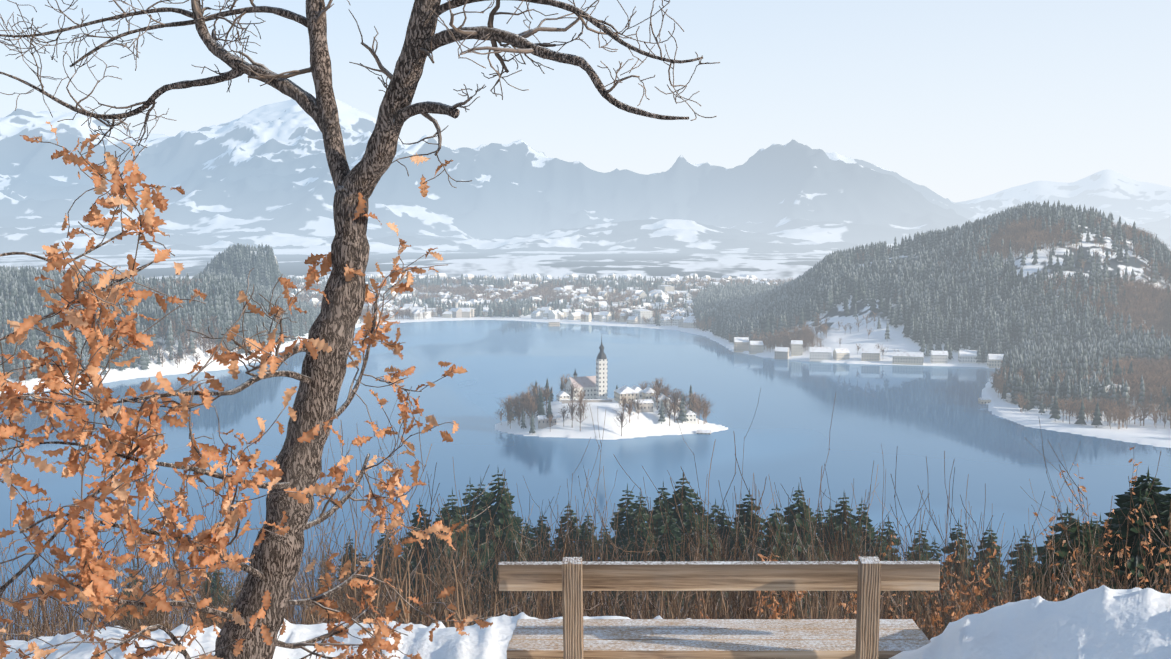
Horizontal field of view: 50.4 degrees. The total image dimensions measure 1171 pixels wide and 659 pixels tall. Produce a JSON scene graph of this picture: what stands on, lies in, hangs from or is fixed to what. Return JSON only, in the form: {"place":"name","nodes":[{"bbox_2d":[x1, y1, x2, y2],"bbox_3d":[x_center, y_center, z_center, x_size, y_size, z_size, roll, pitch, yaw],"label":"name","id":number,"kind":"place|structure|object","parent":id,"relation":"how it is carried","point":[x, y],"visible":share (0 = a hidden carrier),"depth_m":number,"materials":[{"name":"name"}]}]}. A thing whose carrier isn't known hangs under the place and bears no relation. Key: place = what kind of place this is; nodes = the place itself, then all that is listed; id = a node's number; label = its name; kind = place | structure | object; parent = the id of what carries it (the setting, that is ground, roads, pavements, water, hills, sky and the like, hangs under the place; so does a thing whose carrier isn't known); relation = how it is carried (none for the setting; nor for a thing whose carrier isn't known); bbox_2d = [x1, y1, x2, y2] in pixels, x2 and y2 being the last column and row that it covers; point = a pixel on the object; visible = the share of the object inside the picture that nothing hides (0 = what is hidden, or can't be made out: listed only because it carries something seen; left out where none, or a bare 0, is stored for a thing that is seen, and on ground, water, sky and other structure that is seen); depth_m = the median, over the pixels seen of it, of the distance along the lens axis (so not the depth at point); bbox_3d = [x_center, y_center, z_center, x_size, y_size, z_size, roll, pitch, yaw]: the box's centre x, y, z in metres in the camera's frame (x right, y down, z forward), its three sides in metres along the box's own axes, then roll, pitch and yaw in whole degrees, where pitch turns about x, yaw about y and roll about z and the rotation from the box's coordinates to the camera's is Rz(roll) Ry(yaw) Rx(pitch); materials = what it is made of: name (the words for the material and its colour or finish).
{"place":"outdoors","nodes":[
{"label":"outdoors","id":0,"kind":"place"},
{"bbox_2d":[0,94,1170,658],"bbox_3d":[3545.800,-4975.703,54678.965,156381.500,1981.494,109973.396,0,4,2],"label":"ground","id":1,"kind":"structure","parent":0,"point":[772,212],"depth_m":9174.75,"materials":[{"name":"white snow"}]},
{"bbox_2d":[0,0,719,658],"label":"oak","id":2,"kind":"object","parent":1,"relation":"on","point":[98,589],"depth_m":4.82,"materials":[{"name":"brown plant"}]},
{"bbox_2d":[0,492,1034,638],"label":"slope trees","id":3,"kind":"object","parent":1,"relation":"on","point":[301,617],"visible":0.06,"depth_m":131.07,"materials":[{"name":"green plant"}]},
{"bbox_2d":[0,199,1170,427],"bbox_3d":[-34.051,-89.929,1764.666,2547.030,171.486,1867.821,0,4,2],"label":"conifer","id":4,"kind":"object","parent":1,"relation":"on","point":[956,299],"visible":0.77,"depth_m":1362.64,"materials":[{"name":"green plant"}]},
{"bbox_2d":[0,388,1170,641],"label":"shrubs","id":5,"kind":"object","parent":1,"relation":"on","point":[812,610],"visible":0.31,"depth_m":12.78,"materials":[{"name":"brown plant"}]},
{"bbox_2d":[0,212,1170,428],"bbox_3d":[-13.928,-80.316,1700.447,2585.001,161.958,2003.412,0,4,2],"label":"bare woods","id":6,"kind":"object","parent":1,"relation":"on","point":[1152,304],"visible":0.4,"depth_m":1353.77,"materials":[{"name":"plant"}]},
{"bbox_2d":[506,379,694,433],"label":"trees","id":7,"kind":"object","parent":1,"relation":"on","point":[540,407],"visible":0.58,"depth_m":824.76,"materials":[{"name":"green plant"}]},
{"bbox_2d":[492,374,715,435],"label":"trees","id":8,"kind":"object","parent":1,"relation":"on","point":[526,402],"visible":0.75,"depth_m":829.62,"materials":[{"name":"plant"}]},
{"bbox_2d":[537,337,710,433],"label":"island buildings","id":9,"kind":"structure","parent":1,"relation":"on","point":[596,388],"depth_m":845.01,"materials":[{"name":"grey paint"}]},
{"bbox_2d":[113,465,1170,635],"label":"evergreen trees","id":10,"kind":"object","parent":1,"relation":"on","point":[1141,489],"visible":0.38,"depth_m":192.53,"materials":[{"name":"green plant"}]},
{"bbox_2d":[233,244,1158,406],"bbox_3d":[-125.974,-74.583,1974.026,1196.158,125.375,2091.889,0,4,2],"label":"town buildings","id":11,"kind":"structure","parent":1,"relation":"on","point":[741,344],"depth_m":1937.31,"materials":[{"name":"white paint"}]},
{"bbox_2d":[498,557,939,658],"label":"bench","id":12,"kind":"object","parent":1,"relation":"on","point":[867,633],"visible":1,"depth_m":5.68,"materials":[{"name":"brown wood"}]},
{"bbox_2d":[695,447,1170,636],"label":"sapling leaves","id":13,"kind":"object","parent":1,"relation":"on","point":[976,590],"visible":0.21,"depth_m":12.82,"materials":[{"name":"brown plant"}]},
{"bbox_2d":[0,320,1170,639],"bbox_3d":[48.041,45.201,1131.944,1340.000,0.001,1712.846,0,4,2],"label":"lake","id":14,"kind":"structure","parent":0,"point":[912,418],"depth_m":766.63,"materials":[{"name":"liquid"}]},
{"bbox_2d":[0,0,1170,202],"label":"sky","id":15,"kind":"structure","parent":0,"point":[962,100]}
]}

